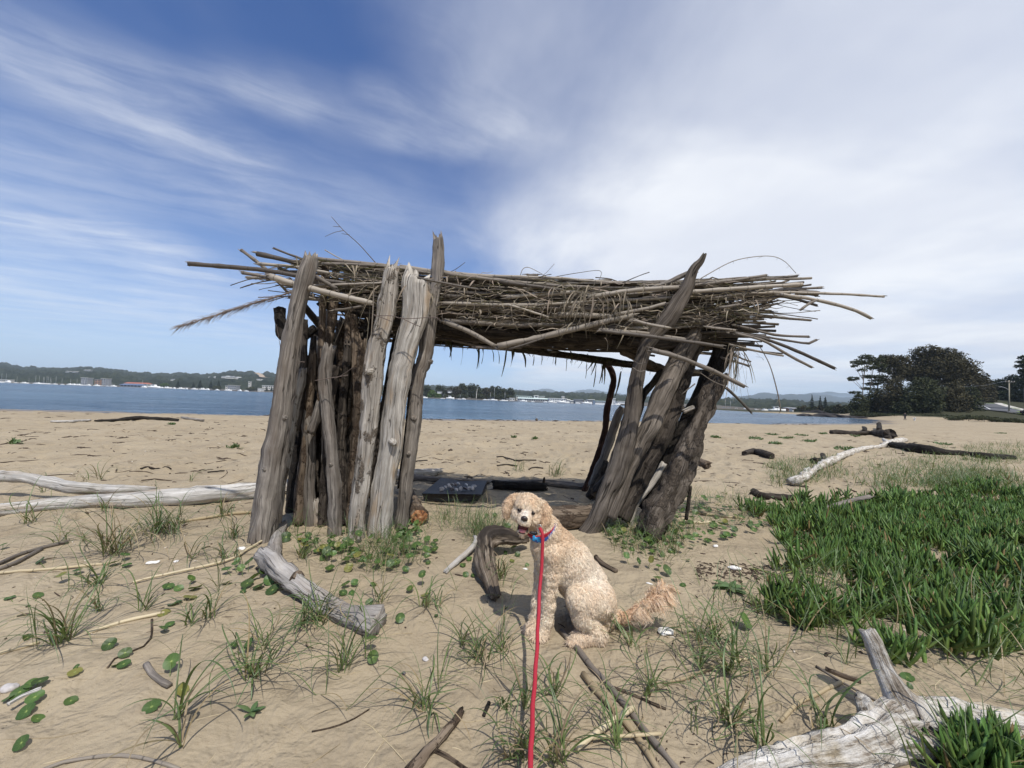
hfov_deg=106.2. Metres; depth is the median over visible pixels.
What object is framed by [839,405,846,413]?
shore bush
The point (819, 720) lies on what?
grass tuft
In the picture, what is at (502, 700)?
grass tuft
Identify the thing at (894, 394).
bushy tree
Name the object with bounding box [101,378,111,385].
apartment block
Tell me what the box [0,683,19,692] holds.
shell
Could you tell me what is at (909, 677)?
pennywort
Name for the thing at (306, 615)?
grass tuft
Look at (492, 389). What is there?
gum tree
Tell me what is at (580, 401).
grey block
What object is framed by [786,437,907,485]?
driftwood log
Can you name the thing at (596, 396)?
wooded hills
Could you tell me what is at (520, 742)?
grass tuft
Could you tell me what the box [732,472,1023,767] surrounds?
pigface groundcover
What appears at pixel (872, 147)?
sky
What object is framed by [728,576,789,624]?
grass tuft
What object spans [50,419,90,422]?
driftwood stick
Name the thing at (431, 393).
willow tree
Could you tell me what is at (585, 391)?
mountains
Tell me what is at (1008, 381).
power pole
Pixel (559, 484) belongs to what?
timber beam
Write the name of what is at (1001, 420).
scrub clump
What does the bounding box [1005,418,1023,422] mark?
scrub clump
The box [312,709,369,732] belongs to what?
twig
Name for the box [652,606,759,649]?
grass tuft
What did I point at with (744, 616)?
pennywort
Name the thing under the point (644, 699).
twig
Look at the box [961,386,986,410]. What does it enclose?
bushy tree
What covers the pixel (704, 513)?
dry cane
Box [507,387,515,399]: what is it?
gum tree
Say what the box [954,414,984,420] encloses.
scrub clump
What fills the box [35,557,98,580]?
pennywort
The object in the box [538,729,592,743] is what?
broken stalk
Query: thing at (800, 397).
mountains
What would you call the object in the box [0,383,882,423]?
bay water
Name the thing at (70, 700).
pennywort
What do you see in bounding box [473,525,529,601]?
driftwood root
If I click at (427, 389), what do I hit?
gum tree
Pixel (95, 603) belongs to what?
grass tuft
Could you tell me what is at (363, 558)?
pennywort mat
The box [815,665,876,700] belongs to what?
dry cane
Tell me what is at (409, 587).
pennywort
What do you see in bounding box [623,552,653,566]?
pennywort
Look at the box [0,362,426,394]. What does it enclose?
wooded hills
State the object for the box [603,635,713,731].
grass tuft
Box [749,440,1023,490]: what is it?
meadow grass
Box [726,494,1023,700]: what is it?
groundcover grass
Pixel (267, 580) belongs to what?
pennywort
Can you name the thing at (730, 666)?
grass tuft
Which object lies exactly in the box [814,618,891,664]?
grass tuft
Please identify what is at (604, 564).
bark strip
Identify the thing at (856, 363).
gum tree
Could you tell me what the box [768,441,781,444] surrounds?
plant
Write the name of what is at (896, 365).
gum tree
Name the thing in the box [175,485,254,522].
grass tuft
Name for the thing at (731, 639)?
grass tuft
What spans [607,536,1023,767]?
foreground grass
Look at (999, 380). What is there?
roadside tree
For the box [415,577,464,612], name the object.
grass tuft
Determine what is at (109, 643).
pennywort
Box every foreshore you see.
[11,382,381,395]
[407,397,647,405]
[684,404,767,409]
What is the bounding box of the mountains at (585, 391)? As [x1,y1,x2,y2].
[538,389,689,399]
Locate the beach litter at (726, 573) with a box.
[0,411,1023,764]
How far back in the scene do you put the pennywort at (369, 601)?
2.37 m
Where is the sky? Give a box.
[0,0,1023,398]
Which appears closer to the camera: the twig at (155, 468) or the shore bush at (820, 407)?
the twig at (155, 468)
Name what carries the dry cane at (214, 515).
on the sand beach
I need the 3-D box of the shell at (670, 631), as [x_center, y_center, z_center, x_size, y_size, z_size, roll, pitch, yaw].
[0.869,1.397,2.172,0.093,0.033,0.070,2,-2,0]
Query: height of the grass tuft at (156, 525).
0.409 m
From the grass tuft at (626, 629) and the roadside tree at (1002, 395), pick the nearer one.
the grass tuft at (626, 629)
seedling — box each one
[237,701,265,717]
[712,580,747,594]
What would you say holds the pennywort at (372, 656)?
on the sand beach
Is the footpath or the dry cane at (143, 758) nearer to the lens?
the dry cane at (143, 758)
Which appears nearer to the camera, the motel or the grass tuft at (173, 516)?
the grass tuft at (173, 516)
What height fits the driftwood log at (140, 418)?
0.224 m
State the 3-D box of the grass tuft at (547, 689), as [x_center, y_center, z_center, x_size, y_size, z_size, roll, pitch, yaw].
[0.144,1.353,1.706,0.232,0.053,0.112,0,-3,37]
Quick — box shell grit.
[12,422,1015,652]
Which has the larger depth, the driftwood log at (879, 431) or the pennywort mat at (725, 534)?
the driftwood log at (879, 431)
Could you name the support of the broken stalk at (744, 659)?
on the sand beach
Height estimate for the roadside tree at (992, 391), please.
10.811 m
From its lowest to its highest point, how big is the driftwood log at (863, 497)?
0.261 m
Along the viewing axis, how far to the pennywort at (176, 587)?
2.44 m
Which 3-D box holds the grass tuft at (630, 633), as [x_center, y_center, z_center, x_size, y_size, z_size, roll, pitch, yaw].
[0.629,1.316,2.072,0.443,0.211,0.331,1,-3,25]
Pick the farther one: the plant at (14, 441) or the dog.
the plant at (14, 441)
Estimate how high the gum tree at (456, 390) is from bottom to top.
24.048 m
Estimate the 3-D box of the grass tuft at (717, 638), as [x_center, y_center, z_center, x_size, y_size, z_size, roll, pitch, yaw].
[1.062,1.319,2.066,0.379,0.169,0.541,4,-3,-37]
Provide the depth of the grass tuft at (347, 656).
1.84 m
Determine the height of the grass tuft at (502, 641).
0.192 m
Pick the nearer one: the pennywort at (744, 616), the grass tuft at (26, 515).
the pennywort at (744, 616)
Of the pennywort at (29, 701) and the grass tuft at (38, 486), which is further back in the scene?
the grass tuft at (38, 486)
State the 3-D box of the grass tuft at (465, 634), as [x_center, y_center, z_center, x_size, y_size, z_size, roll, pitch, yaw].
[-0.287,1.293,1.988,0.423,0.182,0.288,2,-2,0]
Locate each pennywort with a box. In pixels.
[1,676,48,721]
[3,592,43,640]
[12,734,28,750]
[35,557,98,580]
[63,695,78,704]
[67,664,82,675]
[101,637,116,650]
[110,552,131,565]
[110,647,131,667]
[141,653,189,713]
[157,608,174,629]
[162,575,201,604]
[221,557,278,594]
[230,637,252,651]
[281,531,290,541]
[319,555,352,571]
[339,579,358,595]
[365,582,376,604]
[367,635,378,663]
[395,613,404,622]
[406,585,413,590]
[418,570,427,602]
[460,556,474,576]
[504,545,528,566]
[623,535,689,559]
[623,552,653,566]
[653,564,685,586]
[731,612,751,721]
[900,672,914,688]
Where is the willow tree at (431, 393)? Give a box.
[427,390,441,397]
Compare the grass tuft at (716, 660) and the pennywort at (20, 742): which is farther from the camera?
the grass tuft at (716, 660)
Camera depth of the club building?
455.07 m
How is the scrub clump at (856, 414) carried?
on the sand beach
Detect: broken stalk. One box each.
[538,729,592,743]
[575,704,635,750]
[592,732,661,740]
[663,664,715,683]
[732,656,756,662]
[779,679,844,722]
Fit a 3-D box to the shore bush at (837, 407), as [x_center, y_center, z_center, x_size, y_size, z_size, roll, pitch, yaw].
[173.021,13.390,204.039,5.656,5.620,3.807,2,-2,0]
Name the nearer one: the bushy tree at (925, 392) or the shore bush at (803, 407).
the bushy tree at (925, 392)
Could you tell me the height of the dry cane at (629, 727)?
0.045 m
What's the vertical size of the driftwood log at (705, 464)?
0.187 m
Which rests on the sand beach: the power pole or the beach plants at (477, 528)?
the beach plants at (477, 528)
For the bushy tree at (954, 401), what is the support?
on the sand beach
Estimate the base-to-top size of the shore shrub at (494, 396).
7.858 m
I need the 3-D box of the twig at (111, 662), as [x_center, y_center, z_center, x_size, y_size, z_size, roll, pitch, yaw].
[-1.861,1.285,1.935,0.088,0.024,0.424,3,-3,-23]
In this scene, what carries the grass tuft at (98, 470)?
on the sand beach
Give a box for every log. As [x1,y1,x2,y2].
[0,468,443,516]
[94,416,178,421]
[180,416,204,421]
[253,520,386,636]
[409,487,428,525]
[491,477,546,490]
[550,504,593,529]
[698,458,711,468]
[716,628,1023,767]
[742,448,774,458]
[749,488,793,500]
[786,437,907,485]
[822,495,874,509]
[829,422,897,438]
[888,442,1016,459]
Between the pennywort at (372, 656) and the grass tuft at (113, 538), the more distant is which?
the grass tuft at (113, 538)
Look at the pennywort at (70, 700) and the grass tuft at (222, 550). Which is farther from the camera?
the grass tuft at (222, 550)
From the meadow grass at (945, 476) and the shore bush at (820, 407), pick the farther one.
the shore bush at (820, 407)
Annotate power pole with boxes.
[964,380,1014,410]
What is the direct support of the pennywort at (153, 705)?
on the sand beach
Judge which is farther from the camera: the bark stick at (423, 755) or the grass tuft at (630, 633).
the grass tuft at (630, 633)
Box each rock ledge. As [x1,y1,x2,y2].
[796,413,866,417]
[802,410,826,412]
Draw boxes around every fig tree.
[898,344,983,394]
[957,365,991,403]
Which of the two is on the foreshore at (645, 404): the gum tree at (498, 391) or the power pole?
the gum tree at (498, 391)
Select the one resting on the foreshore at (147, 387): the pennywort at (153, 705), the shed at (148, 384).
the shed at (148, 384)
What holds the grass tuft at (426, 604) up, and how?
on the sand beach
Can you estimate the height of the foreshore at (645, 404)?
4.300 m
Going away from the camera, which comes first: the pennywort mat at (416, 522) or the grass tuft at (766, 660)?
the grass tuft at (766, 660)
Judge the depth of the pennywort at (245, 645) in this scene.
1.91 m
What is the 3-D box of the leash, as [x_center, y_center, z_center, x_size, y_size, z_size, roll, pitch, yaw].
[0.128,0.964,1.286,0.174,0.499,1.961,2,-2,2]
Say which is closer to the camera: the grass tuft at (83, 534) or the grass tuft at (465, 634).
the grass tuft at (465, 634)
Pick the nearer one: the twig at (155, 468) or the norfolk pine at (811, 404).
the twig at (155, 468)
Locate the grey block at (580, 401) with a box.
[573,399,583,403]
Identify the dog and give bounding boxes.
[501,492,680,649]
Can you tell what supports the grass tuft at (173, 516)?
on the sand beach
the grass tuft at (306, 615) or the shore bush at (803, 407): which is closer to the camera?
the grass tuft at (306, 615)
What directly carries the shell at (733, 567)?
on the sand beach
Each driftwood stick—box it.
[7,687,41,705]
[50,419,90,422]
[443,535,476,573]
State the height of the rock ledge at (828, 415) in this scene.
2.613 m
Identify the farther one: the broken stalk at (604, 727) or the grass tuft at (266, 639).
the grass tuft at (266, 639)
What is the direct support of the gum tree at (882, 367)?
on the sand beach
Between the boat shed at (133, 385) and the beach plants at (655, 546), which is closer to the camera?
the beach plants at (655, 546)
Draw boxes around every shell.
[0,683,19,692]
[145,560,159,564]
[657,627,673,635]
[728,565,741,569]
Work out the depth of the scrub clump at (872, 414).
114.89 m
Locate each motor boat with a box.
[147,384,159,387]
[768,406,785,410]
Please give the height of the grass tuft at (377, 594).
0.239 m
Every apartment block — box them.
[81,378,92,384]
[94,379,101,384]
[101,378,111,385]
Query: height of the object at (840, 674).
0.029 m
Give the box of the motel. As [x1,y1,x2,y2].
[262,385,273,389]
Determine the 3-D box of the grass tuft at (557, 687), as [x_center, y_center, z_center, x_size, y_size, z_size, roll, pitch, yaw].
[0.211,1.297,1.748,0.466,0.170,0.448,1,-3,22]
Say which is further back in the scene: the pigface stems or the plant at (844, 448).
the plant at (844, 448)
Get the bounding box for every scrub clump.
[849,412,865,416]
[863,412,883,416]
[879,413,900,415]
[943,416,966,420]
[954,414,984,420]
[978,415,997,421]
[988,417,1012,421]
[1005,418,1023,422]
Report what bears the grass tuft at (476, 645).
on the sand beach
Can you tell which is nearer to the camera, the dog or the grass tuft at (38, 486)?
the dog
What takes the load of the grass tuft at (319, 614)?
on the sand beach
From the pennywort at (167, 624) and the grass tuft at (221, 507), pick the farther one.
the grass tuft at (221, 507)
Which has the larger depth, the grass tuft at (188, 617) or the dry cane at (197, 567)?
the dry cane at (197, 567)
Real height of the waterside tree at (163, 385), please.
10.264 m
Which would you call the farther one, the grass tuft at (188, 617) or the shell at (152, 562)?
the shell at (152, 562)
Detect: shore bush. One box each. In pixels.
[798,405,806,411]
[815,405,823,410]
[823,406,831,412]
[827,405,837,413]
[832,404,841,413]
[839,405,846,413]
[844,405,850,412]
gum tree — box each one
[423,385,431,396]
[435,384,445,397]
[445,387,452,397]
[452,385,461,397]
[458,383,468,397]
[467,383,476,398]
[475,388,481,398]
[482,387,491,398]
[489,385,494,394]
[494,386,502,399]
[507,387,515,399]
[847,354,874,394]
[849,356,885,395]
[862,355,890,389]
[876,354,915,386]
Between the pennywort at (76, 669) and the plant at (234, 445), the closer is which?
the pennywort at (76, 669)
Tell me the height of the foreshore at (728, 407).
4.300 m
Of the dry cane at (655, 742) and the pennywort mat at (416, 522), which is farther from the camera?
the pennywort mat at (416, 522)
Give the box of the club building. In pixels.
[517,397,547,401]
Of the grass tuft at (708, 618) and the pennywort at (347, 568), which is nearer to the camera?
the grass tuft at (708, 618)
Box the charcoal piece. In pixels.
[482,701,490,716]
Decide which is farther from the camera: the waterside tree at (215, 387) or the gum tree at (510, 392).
the waterside tree at (215, 387)
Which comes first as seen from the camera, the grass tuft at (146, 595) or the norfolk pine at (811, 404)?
the grass tuft at (146, 595)
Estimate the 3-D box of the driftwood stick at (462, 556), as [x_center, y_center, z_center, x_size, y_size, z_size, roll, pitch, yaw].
[-0.379,1.348,3.065,0.086,0.095,0.594,1,-2,16]
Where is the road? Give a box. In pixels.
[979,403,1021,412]
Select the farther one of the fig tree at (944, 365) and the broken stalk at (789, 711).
the fig tree at (944, 365)
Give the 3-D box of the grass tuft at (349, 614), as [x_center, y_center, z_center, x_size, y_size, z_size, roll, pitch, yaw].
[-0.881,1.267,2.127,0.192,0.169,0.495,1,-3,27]
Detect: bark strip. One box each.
[142,661,172,688]
[594,554,617,572]
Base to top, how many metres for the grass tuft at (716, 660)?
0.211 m
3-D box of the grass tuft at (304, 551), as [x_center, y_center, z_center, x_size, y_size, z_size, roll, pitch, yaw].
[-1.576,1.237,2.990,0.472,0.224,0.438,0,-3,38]
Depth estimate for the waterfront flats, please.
448.06 m
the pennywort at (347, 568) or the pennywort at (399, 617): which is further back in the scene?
the pennywort at (347, 568)
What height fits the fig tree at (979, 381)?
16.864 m
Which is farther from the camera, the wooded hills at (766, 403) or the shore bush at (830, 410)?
the wooded hills at (766, 403)
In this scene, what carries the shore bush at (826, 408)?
on the sand beach
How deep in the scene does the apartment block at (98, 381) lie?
690.25 m
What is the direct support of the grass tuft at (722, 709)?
on the sand beach
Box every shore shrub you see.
[457,394,467,398]
[487,394,498,398]
[500,395,511,399]
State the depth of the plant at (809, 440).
16.40 m
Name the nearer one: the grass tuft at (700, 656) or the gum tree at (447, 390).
the grass tuft at (700, 656)
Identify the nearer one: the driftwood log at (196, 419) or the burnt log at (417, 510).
the burnt log at (417, 510)
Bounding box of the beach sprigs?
[24,484,806,767]
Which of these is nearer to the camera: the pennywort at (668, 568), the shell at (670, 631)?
the shell at (670, 631)
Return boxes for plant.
[7,437,25,443]
[226,443,242,448]
[749,435,763,439]
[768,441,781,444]
[800,439,816,441]
[833,446,854,449]
[933,441,952,444]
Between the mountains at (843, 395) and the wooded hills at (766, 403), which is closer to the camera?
the wooded hills at (766, 403)
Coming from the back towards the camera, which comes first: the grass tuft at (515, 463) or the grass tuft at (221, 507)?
the grass tuft at (515, 463)
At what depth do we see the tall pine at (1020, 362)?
120.03 m
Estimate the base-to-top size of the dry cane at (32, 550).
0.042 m
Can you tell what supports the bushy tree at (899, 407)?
on the sand beach
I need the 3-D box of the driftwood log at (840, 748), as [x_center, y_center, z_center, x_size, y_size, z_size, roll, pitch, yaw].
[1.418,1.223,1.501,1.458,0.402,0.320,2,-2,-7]
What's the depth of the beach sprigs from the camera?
1.83 m
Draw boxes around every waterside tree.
[160,383,169,387]
[212,385,221,389]
[246,386,256,390]
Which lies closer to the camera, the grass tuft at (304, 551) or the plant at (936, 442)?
the grass tuft at (304, 551)
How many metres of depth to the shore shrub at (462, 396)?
505.65 m
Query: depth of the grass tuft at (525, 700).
1.65 m
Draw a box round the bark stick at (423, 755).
[405,706,467,767]
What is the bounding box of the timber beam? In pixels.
[413,474,583,488]
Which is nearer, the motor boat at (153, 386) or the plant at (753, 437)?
the plant at (753, 437)
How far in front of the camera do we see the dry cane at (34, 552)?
2.75 m
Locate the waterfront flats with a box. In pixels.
[548,398,566,402]
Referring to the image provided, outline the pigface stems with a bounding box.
[749,489,987,620]
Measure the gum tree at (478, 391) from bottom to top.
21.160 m
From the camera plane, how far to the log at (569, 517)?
3.80 m
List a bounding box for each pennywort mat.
[296,524,437,571]
[398,519,419,537]
[606,492,784,553]
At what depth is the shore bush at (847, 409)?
179.66 m
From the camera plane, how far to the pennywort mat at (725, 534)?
3.88 m
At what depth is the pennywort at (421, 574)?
2.60 m
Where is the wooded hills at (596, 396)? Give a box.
[424,384,688,403]
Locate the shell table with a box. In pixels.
[422,478,486,500]
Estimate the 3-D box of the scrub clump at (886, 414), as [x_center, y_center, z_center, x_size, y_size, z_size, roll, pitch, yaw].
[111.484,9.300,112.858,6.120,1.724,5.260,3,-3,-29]
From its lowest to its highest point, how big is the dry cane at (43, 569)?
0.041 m
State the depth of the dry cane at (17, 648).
1.86 m
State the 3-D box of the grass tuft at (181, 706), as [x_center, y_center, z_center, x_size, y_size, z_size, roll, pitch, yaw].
[-1.208,1.180,1.510,0.604,0.294,0.592,2,-2,0]
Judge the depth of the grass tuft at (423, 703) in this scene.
1.59 m
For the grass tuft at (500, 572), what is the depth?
2.76 m
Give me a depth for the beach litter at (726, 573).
5.25 m
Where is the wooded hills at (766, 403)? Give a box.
[716,397,848,408]
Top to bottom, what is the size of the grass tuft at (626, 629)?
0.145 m
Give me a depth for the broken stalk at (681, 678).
1.81 m
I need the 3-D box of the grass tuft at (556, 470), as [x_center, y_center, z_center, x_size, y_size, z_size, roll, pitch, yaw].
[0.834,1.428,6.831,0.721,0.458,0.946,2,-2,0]
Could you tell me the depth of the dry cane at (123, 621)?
2.08 m
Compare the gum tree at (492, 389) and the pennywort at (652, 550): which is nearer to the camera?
the pennywort at (652, 550)
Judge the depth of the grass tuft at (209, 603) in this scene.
2.13 m
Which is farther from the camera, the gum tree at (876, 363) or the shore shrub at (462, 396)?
the shore shrub at (462, 396)
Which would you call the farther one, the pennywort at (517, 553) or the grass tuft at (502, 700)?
the pennywort at (517, 553)
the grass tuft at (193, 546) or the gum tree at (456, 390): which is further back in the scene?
the gum tree at (456, 390)
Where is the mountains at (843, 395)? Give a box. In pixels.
[802,391,881,397]
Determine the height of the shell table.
0.138 m
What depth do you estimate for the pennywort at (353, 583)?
2.49 m
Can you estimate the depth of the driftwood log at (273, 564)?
2.32 m
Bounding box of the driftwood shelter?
[170,220,885,544]
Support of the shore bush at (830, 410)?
on the sand beach
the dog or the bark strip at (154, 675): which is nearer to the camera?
the bark strip at (154, 675)
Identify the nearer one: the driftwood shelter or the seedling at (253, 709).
the seedling at (253, 709)
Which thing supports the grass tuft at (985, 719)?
on the sand beach
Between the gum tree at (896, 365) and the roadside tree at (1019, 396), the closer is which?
the gum tree at (896, 365)
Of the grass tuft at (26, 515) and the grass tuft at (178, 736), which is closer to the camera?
the grass tuft at (178, 736)
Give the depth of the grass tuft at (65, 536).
3.08 m
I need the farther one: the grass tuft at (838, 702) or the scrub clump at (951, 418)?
the scrub clump at (951, 418)
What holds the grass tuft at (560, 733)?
on the sand beach
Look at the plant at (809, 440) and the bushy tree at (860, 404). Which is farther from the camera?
the bushy tree at (860, 404)
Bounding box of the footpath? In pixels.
[995,403,1023,409]
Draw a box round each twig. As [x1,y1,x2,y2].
[107,619,152,668]
[140,466,171,469]
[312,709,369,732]
[513,459,535,460]
[614,686,665,709]
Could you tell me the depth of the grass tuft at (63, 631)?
1.89 m
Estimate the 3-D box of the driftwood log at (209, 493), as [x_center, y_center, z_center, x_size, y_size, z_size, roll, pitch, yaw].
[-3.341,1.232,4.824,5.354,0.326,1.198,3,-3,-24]
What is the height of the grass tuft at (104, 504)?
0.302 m
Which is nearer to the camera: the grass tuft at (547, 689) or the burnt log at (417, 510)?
the grass tuft at (547, 689)
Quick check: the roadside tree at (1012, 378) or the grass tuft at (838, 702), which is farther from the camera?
the roadside tree at (1012, 378)
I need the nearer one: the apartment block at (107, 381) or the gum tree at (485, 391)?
the gum tree at (485, 391)
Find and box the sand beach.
[0,400,1023,767]
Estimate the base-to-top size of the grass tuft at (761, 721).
0.380 m
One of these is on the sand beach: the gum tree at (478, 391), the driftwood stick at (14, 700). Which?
the driftwood stick at (14, 700)
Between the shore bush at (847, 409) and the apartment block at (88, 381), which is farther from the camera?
the apartment block at (88, 381)
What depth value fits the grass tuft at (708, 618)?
2.14 m
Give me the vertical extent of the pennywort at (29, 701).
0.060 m
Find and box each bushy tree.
[848,393,869,413]
[864,386,886,412]
[872,377,907,411]
[889,394,925,413]
[898,376,948,412]
[939,381,973,412]
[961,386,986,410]
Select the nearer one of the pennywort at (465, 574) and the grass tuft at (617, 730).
the grass tuft at (617, 730)
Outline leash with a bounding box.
[527,523,555,767]
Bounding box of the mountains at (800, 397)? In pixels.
[731,392,855,402]
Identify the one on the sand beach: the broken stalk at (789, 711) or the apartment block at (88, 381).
the broken stalk at (789, 711)
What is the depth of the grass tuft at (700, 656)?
1.88 m
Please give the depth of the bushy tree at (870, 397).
124.02 m
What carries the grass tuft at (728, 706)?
on the sand beach
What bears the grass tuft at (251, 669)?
on the sand beach
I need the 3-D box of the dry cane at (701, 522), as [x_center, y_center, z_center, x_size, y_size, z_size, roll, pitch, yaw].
[2.022,1.500,4.172,0.436,0.051,0.082,2,-2,3]
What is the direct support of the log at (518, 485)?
on the sand beach
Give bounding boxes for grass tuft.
[0,477,67,524]
[0,563,132,659]
[3,468,76,491]
[8,514,95,544]
[10,490,214,565]
[33,539,134,606]
[40,484,141,518]
[43,576,138,614]
[66,522,102,543]
[75,452,127,479]
[86,480,230,551]
[87,563,189,617]
[92,674,257,767]
[119,627,296,751]
[126,481,205,541]
[136,588,234,634]
[168,524,217,563]
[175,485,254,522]
[176,577,255,624]
[191,531,257,561]
[198,511,249,548]
[204,582,329,705]
[210,595,343,685]
[235,580,421,707]
[250,581,338,635]
[260,558,370,643]
[275,525,334,565]
[314,590,386,650]
[355,655,470,739]
[359,552,423,603]
[392,574,455,620]
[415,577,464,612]
[433,617,491,654]
[439,605,518,688]
[463,605,534,670]
[464,701,548,766]
[473,700,587,767]
[477,545,530,586]
[477,658,659,767]
[483,673,526,718]
[490,688,542,710]
[491,629,580,729]
[496,646,596,701]
[498,458,528,470]
[521,679,572,699]
[548,456,575,476]
[573,666,653,767]
[601,605,666,654]
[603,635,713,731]
[604,614,640,647]
[619,639,673,710]
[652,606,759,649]
[654,599,761,687]
[664,632,775,751]
[671,615,770,695]
[676,591,781,651]
[677,598,763,643]
[682,631,823,750]
[683,655,816,767]
[685,621,765,674]
[695,595,805,676]
[697,612,779,697]
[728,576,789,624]
[774,659,902,747]
[777,647,881,761]
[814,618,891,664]
[930,685,1023,763]
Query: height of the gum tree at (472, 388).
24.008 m
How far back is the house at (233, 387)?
680.13 m
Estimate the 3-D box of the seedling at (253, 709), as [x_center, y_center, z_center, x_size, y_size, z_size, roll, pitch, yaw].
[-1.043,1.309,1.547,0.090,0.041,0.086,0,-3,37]
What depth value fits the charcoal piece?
1.62 m
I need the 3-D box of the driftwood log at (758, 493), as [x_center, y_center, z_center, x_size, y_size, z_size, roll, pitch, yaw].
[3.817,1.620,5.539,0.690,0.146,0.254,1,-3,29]
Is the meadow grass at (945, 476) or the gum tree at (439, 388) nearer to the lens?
the meadow grass at (945, 476)
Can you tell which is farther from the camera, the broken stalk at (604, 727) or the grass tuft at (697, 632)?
the grass tuft at (697, 632)
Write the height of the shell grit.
0.544 m
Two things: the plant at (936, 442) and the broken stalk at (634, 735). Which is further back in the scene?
the plant at (936, 442)
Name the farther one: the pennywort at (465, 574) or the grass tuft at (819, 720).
the pennywort at (465, 574)
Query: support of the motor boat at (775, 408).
on the bay water
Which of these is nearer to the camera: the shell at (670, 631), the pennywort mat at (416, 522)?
the shell at (670, 631)
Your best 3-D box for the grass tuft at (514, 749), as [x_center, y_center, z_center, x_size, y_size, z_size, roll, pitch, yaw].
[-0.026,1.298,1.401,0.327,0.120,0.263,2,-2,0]
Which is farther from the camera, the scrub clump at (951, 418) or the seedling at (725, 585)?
the scrub clump at (951, 418)
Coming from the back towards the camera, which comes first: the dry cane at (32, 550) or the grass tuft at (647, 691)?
the dry cane at (32, 550)
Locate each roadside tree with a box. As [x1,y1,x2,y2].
[977,379,998,402]
[994,379,1004,390]
[995,374,1020,391]
[996,390,1016,400]
[1007,380,1023,401]
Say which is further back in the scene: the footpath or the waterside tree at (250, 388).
the waterside tree at (250, 388)
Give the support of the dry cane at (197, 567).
on the sand beach
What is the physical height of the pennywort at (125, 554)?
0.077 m
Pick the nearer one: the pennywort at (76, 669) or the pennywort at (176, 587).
the pennywort at (76, 669)
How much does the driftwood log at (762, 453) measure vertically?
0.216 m
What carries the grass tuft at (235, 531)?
on the sand beach
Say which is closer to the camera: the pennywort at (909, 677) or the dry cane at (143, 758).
the dry cane at (143, 758)
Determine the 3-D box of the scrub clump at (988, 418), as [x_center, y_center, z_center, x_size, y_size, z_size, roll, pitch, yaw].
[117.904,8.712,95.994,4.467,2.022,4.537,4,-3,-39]
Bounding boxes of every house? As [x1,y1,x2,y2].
[228,385,240,389]
[593,401,604,404]
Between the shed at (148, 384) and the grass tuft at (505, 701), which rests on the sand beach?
the grass tuft at (505, 701)
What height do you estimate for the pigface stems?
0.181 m
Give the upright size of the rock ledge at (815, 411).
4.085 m
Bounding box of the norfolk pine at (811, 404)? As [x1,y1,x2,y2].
[809,395,814,407]
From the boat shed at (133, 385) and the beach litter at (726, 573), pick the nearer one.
the beach litter at (726, 573)
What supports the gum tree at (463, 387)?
on the foreshore at (645, 404)
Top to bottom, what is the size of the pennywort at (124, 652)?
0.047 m
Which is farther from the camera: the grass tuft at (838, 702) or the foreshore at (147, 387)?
the foreshore at (147, 387)
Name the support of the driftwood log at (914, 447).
on the sand beach
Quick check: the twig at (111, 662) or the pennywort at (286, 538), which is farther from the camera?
the pennywort at (286, 538)
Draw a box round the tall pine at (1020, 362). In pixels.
[1014,355,1023,396]
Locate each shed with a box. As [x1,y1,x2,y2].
[119,384,146,387]
[124,382,150,386]
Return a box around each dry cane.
[0,540,68,563]
[0,547,43,569]
[0,562,107,573]
[0,640,38,654]
[44,753,180,767]
[87,611,164,634]
[133,540,261,582]
[178,510,251,523]
[559,628,679,767]
[580,671,659,767]
[678,520,718,523]
[690,510,744,518]
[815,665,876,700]
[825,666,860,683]
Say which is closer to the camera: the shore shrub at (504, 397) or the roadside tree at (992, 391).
the roadside tree at (992, 391)
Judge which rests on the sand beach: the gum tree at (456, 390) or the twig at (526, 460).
the twig at (526, 460)
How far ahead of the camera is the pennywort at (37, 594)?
2.28 m
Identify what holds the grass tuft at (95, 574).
on the sand beach

